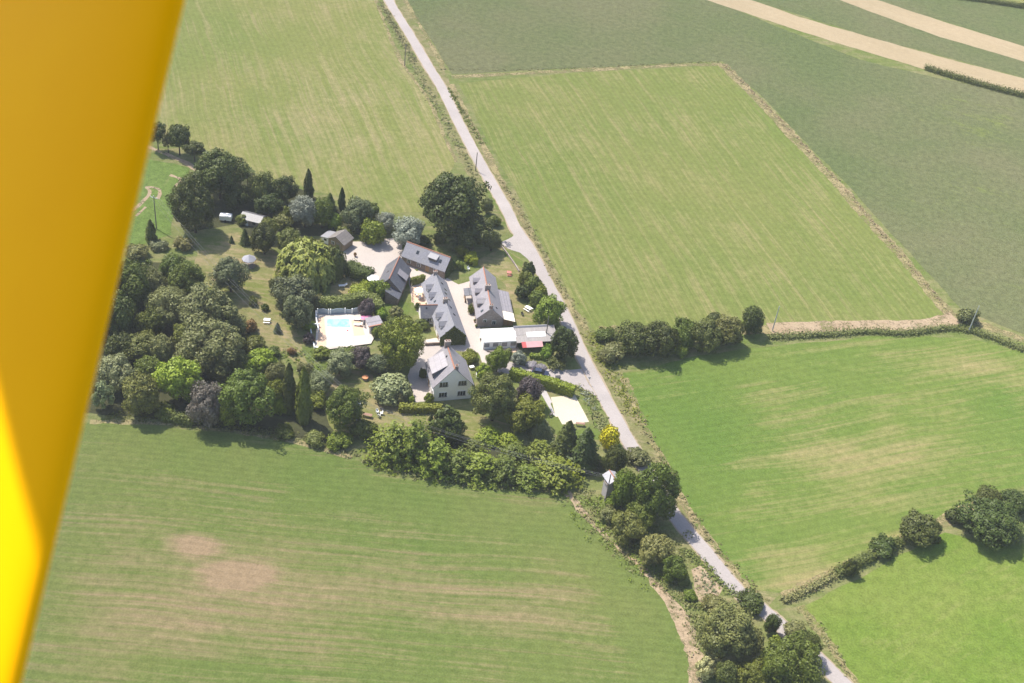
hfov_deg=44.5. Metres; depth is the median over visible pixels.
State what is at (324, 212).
tree
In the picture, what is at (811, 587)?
hedge
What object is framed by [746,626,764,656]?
tree
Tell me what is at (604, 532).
bank growth
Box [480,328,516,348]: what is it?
marquee
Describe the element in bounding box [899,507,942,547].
tree
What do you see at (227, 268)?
tree
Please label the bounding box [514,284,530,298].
shrub
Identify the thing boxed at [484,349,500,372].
driveway
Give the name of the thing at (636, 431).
verge
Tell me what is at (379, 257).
courtyard
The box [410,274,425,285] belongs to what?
hedge
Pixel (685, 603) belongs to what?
bank growth
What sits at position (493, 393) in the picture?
tree
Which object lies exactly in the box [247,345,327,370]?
garden growth
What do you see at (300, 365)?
shrub
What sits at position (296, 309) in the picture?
tree
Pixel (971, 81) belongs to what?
hedge
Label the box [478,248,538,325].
lawn
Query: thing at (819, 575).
field margin
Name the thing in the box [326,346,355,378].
tree
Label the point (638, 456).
shrub
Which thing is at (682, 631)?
field margin
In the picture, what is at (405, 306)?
lawn
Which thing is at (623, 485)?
tree
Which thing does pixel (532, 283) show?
shrub
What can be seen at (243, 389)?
tree
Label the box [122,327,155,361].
tree
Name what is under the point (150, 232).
tree
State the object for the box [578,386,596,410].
verge growth
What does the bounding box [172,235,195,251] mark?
shrub
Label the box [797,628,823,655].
tree
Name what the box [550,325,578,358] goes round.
tree
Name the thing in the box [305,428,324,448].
shrub
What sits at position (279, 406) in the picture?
shrub
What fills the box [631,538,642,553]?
shrub
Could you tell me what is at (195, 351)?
tree
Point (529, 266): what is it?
shrub
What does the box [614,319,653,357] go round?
tree
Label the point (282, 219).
shrub
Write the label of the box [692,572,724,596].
growth
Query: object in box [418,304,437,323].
annexe
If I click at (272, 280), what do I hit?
shrub
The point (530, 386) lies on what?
tree
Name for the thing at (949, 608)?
field
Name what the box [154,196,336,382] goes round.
power cable
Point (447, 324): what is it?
house
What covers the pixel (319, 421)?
wood floor
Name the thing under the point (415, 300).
terrace
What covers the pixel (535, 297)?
shrub
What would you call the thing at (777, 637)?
shrub
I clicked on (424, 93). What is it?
field margin
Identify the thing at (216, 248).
lawn
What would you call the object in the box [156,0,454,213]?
field
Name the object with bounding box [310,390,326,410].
shrub
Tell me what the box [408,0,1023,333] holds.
field
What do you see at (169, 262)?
tree
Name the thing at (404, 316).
shrub
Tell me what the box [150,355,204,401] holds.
tree
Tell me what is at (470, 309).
shrub
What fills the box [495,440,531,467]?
shrub
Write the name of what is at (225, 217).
trailer
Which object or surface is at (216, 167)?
tree
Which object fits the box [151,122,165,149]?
tree
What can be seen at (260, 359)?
tree
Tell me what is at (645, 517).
tree
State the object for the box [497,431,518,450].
shrub
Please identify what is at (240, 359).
tree
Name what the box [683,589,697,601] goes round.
shrub
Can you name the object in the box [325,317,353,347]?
swimming pool
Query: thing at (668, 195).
field
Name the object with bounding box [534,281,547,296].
shrub
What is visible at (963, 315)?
shrub
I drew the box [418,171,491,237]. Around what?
tree
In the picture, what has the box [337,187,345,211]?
tree
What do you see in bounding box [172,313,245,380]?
tree
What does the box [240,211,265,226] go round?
garden shed
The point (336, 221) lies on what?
tree
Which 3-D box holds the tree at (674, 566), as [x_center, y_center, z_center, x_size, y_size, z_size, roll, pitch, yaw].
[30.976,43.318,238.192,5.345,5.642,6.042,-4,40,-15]
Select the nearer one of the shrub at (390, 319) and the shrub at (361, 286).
the shrub at (390, 319)
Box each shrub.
[124,243,149,259]
[149,238,168,251]
[153,401,176,421]
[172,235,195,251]
[235,214,246,224]
[242,335,266,352]
[245,318,257,332]
[248,295,257,306]
[261,303,268,311]
[268,278,277,287]
[268,346,280,358]
[271,396,287,415]
[272,210,293,228]
[274,422,294,440]
[282,205,295,221]
[287,347,296,354]
[296,361,313,374]
[302,321,316,331]
[303,332,314,344]
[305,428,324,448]
[309,293,323,309]
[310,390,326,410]
[313,346,329,360]
[326,430,353,452]
[336,225,353,234]
[344,345,353,352]
[348,279,371,293]
[348,419,378,440]
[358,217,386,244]
[367,279,389,297]
[371,326,381,338]
[375,307,387,319]
[385,315,397,325]
[388,305,403,316]
[395,394,403,403]
[400,314,414,326]
[407,395,414,401]
[415,318,429,330]
[418,234,431,245]
[419,367,426,377]
[424,392,434,403]
[433,233,445,244]
[454,244,469,257]
[458,436,485,461]
[462,348,477,365]
[464,251,474,264]
[468,303,473,313]
[474,425,502,448]
[476,362,492,377]
[488,215,501,226]
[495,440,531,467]
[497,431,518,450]
[510,349,526,364]
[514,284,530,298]
[518,270,532,285]
[522,261,535,274]
[525,275,541,292]
[525,360,537,368]
[528,290,543,306]
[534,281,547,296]
[536,363,546,368]
[540,343,553,360]
[594,326,616,343]
[595,341,624,364]
[598,423,619,450]
[599,503,615,522]
[604,496,620,508]
[625,446,651,466]
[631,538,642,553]
[672,342,689,358]
[677,575,689,587]
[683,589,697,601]
[694,655,715,681]
[700,593,726,612]
[706,312,721,321]
[736,587,763,615]
[768,634,780,641]
[783,619,806,635]
[843,557,860,577]
[868,532,896,559]
[944,508,964,524]
[956,307,980,323]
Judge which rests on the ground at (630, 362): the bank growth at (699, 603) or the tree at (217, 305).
the bank growth at (699, 603)
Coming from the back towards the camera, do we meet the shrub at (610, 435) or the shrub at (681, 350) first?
the shrub at (681, 350)
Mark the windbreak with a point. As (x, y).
(335, 311)
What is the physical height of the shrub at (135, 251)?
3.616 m
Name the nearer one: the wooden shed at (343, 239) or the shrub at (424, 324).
the shrub at (424, 324)
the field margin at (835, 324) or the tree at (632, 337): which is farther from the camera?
the field margin at (835, 324)
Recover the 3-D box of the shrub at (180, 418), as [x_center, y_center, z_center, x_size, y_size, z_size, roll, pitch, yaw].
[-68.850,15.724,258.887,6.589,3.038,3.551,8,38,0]
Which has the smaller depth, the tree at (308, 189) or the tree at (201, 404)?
the tree at (201, 404)
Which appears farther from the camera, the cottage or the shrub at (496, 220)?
the shrub at (496, 220)
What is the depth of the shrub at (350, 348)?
280.85 m
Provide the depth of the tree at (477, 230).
315.20 m
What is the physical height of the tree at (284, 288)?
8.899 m
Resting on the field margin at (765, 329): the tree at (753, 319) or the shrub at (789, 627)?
the tree at (753, 319)
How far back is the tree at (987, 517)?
253.74 m
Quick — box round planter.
[362,375,367,380]
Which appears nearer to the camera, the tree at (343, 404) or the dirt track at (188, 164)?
the tree at (343, 404)
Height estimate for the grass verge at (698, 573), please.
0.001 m
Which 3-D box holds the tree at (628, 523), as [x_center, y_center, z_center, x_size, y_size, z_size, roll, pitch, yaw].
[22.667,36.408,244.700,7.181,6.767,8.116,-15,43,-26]
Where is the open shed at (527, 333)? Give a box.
[513,324,555,348]
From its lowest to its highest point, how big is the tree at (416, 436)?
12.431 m
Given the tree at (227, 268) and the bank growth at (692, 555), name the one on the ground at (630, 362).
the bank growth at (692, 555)
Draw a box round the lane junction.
[501,235,529,260]
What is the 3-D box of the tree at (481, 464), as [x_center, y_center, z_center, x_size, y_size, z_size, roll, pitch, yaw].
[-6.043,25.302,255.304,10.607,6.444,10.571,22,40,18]
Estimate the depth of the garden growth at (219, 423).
259.39 m
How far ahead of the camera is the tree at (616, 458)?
257.10 m
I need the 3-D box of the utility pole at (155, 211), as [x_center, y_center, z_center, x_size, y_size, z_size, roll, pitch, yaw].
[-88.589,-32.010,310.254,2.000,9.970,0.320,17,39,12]
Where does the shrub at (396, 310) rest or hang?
on the lawn at (405, 306)
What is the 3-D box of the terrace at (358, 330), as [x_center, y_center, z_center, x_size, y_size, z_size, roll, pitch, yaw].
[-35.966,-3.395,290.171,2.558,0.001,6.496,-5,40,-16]
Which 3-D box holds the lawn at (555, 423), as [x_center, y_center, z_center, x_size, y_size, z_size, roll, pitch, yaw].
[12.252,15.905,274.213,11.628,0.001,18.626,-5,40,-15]
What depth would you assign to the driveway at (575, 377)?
284.45 m
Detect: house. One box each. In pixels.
[364,315,382,332]
[421,270,465,346]
[425,339,473,400]
[463,266,514,326]
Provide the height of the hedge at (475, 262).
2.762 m
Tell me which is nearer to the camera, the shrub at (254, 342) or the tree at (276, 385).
the tree at (276, 385)
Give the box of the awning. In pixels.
[521,341,542,347]
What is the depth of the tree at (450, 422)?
259.30 m
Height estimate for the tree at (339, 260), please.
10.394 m
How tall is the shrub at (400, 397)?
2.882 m
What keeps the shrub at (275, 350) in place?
on the ground at (630, 362)
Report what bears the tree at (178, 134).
on the ground at (630, 362)
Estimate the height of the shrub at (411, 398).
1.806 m
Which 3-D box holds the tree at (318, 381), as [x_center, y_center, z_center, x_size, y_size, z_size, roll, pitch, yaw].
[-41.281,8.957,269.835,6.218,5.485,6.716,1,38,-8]
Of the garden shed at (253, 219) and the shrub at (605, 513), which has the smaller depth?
the shrub at (605, 513)
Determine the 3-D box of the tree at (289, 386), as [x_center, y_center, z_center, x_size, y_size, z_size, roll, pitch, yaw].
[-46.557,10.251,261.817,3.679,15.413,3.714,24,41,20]
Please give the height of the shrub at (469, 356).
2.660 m
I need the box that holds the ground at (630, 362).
[84,0,1023,682]
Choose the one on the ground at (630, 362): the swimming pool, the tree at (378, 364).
the tree at (378, 364)
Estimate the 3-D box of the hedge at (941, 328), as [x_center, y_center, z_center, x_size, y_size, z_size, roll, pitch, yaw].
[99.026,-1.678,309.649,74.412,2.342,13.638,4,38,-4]
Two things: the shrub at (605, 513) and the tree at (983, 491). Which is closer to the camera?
the shrub at (605, 513)
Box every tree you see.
[90,380,115,409]
[96,352,137,391]
[103,292,136,342]
[105,329,132,360]
[115,259,152,309]
[117,286,146,313]
[121,371,160,415]
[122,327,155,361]
[133,302,167,333]
[133,354,163,378]
[143,285,185,328]
[144,265,167,297]
[145,219,157,244]
[145,333,176,362]
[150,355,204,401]
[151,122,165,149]
[157,252,193,279]
[161,132,172,152]
[165,171,214,232]
[166,124,190,155]
[167,260,205,298]
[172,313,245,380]
[173,321,188,345]
[176,280,241,333]
[181,140,205,161]
[185,380,222,430]
[187,345,205,360]
[192,147,250,198]
[206,352,231,383]
[207,255,251,291]
[213,393,241,425]
[214,368,275,425]
[221,183,249,210]
[226,313,246,334]
[226,350,250,374]
[229,236,233,243]
[238,228,251,247]
[240,167,255,183]
[242,347,276,373]
[247,170,277,203]
[249,222,274,254]
[253,192,284,216]
[258,217,279,234]
[264,361,285,381]
[266,378,282,405]
[268,273,315,311]
[272,175,299,207]
[272,235,335,293]
[273,322,282,333]
[276,226,300,249]
[282,294,313,330]
[282,363,295,415]
[288,195,316,227]
[294,366,313,425]
[303,169,314,198]
[309,369,334,393]
[313,196,332,227]
[319,245,347,282]
[325,385,370,430]
[326,212,342,229]
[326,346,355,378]
[327,193,337,213]
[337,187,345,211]
[339,195,374,230]
[350,345,372,370]
[357,297,374,315]
[359,419,415,476]
[365,353,393,373]
[369,372,411,407]
[370,202,379,220]
[375,212,394,232]
[377,316,426,372]
[391,216,425,244]
[391,414,433,473]
[411,435,454,485]
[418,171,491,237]
[426,404,467,446]
[434,445,476,484]
[452,214,495,250]
[462,449,504,491]
[468,370,517,420]
[481,197,493,213]
[483,230,502,250]
[485,345,510,371]
[485,455,521,490]
[502,391,545,432]
[510,461,546,493]
[516,375,545,403]
[521,439,555,471]
[526,418,554,441]
[531,293,567,328]
[531,452,586,498]
[546,355,566,370]
[548,420,577,462]
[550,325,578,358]
[566,427,601,478]
[600,443,628,471]
[610,467,636,506]
[611,509,647,545]
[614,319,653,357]
[626,500,656,528]
[629,459,682,520]
[638,533,675,564]
[642,319,680,359]
[662,554,688,582]
[672,316,696,347]
[689,317,723,353]
[693,599,757,659]
[714,313,744,345]
[715,660,736,682]
[734,656,770,682]
[742,305,764,334]
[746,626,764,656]
[760,629,827,682]
[763,613,782,632]
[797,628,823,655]
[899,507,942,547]
[952,489,1023,550]
[972,484,1001,503]
[1000,488,1023,514]
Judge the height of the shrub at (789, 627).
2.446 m
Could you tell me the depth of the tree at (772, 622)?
229.38 m
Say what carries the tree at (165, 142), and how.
on the ground at (630, 362)
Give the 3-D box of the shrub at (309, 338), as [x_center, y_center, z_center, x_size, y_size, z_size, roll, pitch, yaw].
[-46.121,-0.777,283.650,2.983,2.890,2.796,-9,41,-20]
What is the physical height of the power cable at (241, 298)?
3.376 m
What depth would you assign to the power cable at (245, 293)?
282.85 m
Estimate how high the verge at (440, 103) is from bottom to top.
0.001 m
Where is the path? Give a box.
[542,390,554,414]
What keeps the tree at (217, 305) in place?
on the wood floor at (319, 421)
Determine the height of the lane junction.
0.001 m
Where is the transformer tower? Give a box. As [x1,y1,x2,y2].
[601,470,616,498]
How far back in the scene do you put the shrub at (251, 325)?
283.83 m
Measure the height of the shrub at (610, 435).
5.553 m
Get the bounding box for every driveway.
[408,347,439,402]
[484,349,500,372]
[497,362,595,395]
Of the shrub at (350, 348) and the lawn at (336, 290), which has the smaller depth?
the shrub at (350, 348)
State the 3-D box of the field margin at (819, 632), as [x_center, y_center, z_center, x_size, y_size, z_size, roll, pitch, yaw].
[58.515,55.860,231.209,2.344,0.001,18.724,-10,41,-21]
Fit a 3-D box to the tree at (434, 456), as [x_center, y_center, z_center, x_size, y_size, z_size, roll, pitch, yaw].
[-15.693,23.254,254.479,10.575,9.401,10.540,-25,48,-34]
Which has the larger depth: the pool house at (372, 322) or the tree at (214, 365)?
the pool house at (372, 322)
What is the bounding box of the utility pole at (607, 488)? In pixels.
[604,474,610,501]
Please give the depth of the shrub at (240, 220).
317.45 m
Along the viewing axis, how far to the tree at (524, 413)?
264.12 m
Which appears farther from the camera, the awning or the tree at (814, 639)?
the awning
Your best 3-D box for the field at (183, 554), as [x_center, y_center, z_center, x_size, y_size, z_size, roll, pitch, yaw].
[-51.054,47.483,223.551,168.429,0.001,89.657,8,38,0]
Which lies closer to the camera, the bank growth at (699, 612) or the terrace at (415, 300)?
the bank growth at (699, 612)
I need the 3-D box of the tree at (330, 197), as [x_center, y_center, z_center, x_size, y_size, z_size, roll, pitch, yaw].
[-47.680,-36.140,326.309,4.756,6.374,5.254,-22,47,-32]
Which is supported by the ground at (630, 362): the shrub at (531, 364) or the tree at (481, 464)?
the shrub at (531, 364)
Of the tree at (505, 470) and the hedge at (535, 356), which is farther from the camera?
the hedge at (535, 356)
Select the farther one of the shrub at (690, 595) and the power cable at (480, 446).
the power cable at (480, 446)
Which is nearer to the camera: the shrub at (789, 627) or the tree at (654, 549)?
the shrub at (789, 627)
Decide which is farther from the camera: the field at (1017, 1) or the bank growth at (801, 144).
the field at (1017, 1)
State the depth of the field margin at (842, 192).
365.99 m
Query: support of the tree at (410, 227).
on the ground at (630, 362)
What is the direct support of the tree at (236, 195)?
on the wood floor at (313, 229)
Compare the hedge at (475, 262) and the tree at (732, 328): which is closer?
the tree at (732, 328)
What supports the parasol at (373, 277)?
on the lawn at (336, 290)
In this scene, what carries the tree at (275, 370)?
on the wood floor at (319, 421)
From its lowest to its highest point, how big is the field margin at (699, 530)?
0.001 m
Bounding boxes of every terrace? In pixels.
[315,312,373,348]
[317,317,325,346]
[352,320,364,335]
[411,286,424,304]
[425,338,438,342]
[493,347,519,351]
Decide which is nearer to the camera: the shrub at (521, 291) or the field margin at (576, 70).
the shrub at (521, 291)
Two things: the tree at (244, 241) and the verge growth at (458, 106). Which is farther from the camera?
the verge growth at (458, 106)
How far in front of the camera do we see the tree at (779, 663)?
218.31 m
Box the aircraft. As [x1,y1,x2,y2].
[0,0,184,682]
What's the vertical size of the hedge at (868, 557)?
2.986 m
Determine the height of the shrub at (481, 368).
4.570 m
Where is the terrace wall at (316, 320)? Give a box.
[315,310,318,331]
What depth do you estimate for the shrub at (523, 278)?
308.90 m
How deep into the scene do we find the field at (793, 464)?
277.30 m
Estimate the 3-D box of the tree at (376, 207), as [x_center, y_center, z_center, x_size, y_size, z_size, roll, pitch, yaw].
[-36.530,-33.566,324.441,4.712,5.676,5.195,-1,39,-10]
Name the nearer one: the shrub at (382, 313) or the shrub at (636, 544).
the shrub at (636, 544)
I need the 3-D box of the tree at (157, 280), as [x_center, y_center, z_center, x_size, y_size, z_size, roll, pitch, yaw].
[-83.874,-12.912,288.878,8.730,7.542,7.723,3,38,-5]
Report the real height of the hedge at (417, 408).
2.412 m
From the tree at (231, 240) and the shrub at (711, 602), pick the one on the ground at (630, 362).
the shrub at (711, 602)
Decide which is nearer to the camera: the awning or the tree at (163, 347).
the tree at (163, 347)
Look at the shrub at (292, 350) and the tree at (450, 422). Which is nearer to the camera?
the tree at (450, 422)
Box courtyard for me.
[343,238,486,363]
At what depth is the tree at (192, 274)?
287.03 m
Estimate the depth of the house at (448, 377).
272.19 m
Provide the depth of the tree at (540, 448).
259.83 m
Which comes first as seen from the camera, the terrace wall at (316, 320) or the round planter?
the round planter
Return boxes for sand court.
[551,395,588,423]
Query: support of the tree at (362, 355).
on the ground at (630, 362)
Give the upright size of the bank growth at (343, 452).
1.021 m
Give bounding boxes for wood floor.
[87,261,333,442]
[177,172,360,237]
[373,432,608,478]
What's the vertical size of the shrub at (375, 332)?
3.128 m
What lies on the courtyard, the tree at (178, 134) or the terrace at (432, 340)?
the terrace at (432, 340)
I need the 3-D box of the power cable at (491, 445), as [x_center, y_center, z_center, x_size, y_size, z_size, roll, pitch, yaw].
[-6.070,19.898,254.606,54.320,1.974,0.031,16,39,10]
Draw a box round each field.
[22,419,691,682]
[126,159,188,246]
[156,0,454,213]
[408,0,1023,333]
[458,66,945,330]
[623,336,1023,592]
[708,0,1023,91]
[753,0,1023,77]
[801,533,1023,682]
[841,0,1023,60]
[879,0,1023,45]
[977,0,1023,5]
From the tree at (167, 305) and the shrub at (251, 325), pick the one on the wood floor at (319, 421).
the tree at (167, 305)
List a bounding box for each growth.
[106,410,280,441]
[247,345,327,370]
[247,427,551,493]
[378,2,483,188]
[380,7,417,61]
[440,61,718,70]
[447,87,485,143]
[498,179,586,327]
[563,487,661,576]
[569,494,698,589]
[576,383,607,431]
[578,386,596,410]
[580,330,648,424]
[637,419,769,600]
[644,518,700,565]
[651,571,716,657]
[679,547,739,597]
[684,584,737,630]
[690,602,734,623]
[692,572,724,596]
[723,63,949,313]
[796,608,855,677]
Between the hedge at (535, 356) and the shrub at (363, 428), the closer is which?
the shrub at (363, 428)
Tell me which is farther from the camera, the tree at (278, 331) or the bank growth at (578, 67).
the bank growth at (578, 67)
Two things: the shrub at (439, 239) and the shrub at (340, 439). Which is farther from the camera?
the shrub at (439, 239)
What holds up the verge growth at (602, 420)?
on the ground at (630, 362)
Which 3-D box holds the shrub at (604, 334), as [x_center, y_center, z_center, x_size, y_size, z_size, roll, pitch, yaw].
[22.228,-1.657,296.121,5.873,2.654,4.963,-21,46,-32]
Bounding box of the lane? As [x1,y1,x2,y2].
[385,0,850,682]
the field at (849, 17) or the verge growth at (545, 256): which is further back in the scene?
the field at (849, 17)
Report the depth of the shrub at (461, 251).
315.72 m
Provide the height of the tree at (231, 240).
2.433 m
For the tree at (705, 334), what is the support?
on the ground at (630, 362)
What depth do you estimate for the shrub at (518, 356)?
284.21 m
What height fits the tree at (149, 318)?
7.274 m
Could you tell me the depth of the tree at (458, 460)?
253.56 m
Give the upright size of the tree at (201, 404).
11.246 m
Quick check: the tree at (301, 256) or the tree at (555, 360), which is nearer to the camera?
the tree at (555, 360)
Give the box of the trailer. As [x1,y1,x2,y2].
[219,213,232,221]
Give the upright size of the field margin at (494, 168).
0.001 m
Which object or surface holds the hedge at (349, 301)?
on the ground at (630, 362)
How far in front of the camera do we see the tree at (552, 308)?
294.14 m
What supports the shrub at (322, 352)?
on the ground at (630, 362)
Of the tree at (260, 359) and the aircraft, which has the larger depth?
the tree at (260, 359)
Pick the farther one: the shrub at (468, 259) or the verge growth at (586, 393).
the shrub at (468, 259)
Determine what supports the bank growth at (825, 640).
on the field margin at (819, 632)
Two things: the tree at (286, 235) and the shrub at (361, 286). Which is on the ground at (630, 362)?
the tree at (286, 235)
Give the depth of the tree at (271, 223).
312.13 m
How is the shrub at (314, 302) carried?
on the ground at (630, 362)
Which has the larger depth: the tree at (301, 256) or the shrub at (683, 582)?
the tree at (301, 256)
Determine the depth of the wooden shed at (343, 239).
314.12 m
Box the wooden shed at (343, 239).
[320,229,353,251]
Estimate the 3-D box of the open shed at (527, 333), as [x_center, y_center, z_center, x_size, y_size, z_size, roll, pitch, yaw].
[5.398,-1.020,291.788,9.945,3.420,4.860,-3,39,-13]
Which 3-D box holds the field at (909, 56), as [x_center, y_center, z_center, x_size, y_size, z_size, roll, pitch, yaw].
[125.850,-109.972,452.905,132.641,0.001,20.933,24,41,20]
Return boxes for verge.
[378,0,503,221]
[395,0,775,604]
[691,566,722,601]
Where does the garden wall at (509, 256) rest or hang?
on the ground at (630, 362)
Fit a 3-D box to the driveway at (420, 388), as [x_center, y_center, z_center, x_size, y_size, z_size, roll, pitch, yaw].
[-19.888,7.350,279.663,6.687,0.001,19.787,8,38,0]
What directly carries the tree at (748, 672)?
on the ground at (630, 362)
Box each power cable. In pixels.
[152,200,333,385]
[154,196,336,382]
[158,197,359,399]
[359,405,601,476]
[360,401,608,476]
[361,400,605,474]
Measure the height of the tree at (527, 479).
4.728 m
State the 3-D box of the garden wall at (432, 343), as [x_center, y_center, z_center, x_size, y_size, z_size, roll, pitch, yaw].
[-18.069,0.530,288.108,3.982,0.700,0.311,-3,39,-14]
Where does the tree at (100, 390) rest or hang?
on the wood floor at (319, 421)
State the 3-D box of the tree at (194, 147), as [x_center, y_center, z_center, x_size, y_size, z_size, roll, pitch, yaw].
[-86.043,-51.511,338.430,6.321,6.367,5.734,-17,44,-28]
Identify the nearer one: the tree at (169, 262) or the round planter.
the round planter
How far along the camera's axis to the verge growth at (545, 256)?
323.18 m
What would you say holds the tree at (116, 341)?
on the wood floor at (319, 421)
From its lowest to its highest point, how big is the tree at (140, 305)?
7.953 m
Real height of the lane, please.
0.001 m
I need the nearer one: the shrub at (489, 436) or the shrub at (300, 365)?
the shrub at (489, 436)
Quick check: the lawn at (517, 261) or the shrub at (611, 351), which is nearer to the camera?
the shrub at (611, 351)
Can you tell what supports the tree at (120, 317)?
on the wood floor at (319, 421)
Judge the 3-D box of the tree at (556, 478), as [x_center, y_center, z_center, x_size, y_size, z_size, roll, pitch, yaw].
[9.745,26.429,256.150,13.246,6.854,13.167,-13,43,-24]
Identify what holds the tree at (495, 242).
on the ground at (630, 362)
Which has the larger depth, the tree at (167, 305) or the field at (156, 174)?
the field at (156, 174)
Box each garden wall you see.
[425,342,439,345]
[501,246,519,271]
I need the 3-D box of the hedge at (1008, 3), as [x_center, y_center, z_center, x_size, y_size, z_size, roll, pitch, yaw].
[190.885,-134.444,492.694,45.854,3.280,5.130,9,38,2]
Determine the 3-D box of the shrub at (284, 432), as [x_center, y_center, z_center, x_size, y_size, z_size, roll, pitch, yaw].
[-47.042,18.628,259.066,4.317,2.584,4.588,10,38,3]
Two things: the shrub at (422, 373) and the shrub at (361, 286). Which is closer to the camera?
the shrub at (422, 373)
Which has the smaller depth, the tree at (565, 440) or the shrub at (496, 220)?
the tree at (565, 440)
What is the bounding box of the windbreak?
[317,307,358,313]
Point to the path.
(546, 397)
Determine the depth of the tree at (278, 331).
285.25 m
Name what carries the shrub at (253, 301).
on the lawn at (216, 248)
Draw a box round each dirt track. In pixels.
[135,186,161,209]
[150,146,195,170]
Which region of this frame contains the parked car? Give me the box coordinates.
[532,367,548,375]
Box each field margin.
[90,419,351,458]
[374,0,457,161]
[403,0,447,69]
[448,84,588,330]
[451,63,721,77]
[564,491,704,682]
[599,325,771,334]
[620,378,750,588]
[720,64,954,313]
[766,312,962,333]
[780,502,973,601]
[796,605,857,682]
[960,320,1023,342]
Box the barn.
[379,256,411,304]
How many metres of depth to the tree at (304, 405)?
258.60 m
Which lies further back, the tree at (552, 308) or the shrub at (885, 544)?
the tree at (552, 308)
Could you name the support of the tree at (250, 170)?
on the wood floor at (313, 229)
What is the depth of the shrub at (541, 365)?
285.53 m
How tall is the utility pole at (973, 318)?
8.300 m
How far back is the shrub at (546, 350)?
286.88 m
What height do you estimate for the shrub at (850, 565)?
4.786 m
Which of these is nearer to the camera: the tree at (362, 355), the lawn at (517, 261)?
the tree at (362, 355)
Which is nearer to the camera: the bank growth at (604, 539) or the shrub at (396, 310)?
the bank growth at (604, 539)
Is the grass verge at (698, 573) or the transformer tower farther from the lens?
the transformer tower
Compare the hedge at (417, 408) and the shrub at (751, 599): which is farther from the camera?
the hedge at (417, 408)
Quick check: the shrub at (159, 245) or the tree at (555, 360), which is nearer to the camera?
the tree at (555, 360)
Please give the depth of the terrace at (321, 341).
286.72 m
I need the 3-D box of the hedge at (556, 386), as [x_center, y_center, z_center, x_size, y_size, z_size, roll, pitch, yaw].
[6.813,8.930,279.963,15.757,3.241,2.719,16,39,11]
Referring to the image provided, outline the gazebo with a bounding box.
[242,255,255,269]
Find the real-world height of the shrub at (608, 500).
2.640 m
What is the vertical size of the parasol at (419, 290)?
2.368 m
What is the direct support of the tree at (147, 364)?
on the wood floor at (319, 421)
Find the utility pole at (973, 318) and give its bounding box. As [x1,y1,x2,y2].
[968,306,978,330]
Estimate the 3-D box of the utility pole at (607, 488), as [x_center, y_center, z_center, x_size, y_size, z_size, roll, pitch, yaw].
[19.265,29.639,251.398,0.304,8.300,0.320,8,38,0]
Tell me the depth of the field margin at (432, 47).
412.04 m
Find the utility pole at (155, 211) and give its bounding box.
[150,195,156,228]
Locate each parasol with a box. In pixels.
[367,275,378,280]
[415,288,422,297]
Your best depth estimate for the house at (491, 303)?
297.68 m
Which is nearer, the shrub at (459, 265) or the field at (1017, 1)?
the shrub at (459, 265)
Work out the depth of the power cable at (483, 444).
254.51 m
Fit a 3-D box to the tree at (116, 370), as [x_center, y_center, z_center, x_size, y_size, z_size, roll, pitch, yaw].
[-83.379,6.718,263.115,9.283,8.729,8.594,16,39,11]
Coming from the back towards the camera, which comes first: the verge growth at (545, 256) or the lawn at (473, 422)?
the verge growth at (545, 256)
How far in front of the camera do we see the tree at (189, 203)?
305.65 m
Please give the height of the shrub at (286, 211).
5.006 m
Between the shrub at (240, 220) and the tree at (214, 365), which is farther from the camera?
the shrub at (240, 220)
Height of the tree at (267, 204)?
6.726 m
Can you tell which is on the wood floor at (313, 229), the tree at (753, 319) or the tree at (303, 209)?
the tree at (303, 209)
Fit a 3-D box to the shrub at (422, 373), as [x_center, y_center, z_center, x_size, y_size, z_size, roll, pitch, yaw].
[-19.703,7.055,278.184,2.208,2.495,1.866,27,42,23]
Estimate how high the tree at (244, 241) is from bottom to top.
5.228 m
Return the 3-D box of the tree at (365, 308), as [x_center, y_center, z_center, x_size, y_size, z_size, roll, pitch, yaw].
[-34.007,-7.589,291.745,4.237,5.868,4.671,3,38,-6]
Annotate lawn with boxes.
[194,232,306,363]
[324,370,513,439]
[330,273,359,297]
[381,300,410,319]
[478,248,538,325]
[503,249,522,266]
[540,394,601,439]
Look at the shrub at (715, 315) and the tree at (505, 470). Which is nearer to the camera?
the tree at (505, 470)
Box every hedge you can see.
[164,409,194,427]
[316,290,384,314]
[345,258,375,281]
[398,402,442,413]
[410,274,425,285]
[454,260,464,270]
[470,251,478,265]
[509,366,576,397]
[530,352,544,360]
[767,321,1023,353]
[778,566,842,604]
[829,535,905,578]
[923,64,1023,98]
[966,0,1023,8]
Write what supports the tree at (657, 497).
on the ground at (630, 362)
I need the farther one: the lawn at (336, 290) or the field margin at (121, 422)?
the lawn at (336, 290)
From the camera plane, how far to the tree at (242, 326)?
279.70 m
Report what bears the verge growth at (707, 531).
on the verge at (636, 431)
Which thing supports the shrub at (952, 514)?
on the field margin at (819, 575)
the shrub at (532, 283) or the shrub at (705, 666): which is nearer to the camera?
the shrub at (705, 666)
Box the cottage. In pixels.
[401,241,455,278]
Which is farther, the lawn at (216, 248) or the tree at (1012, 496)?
the lawn at (216, 248)
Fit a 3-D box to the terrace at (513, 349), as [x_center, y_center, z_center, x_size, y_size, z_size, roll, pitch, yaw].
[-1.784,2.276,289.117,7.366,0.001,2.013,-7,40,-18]

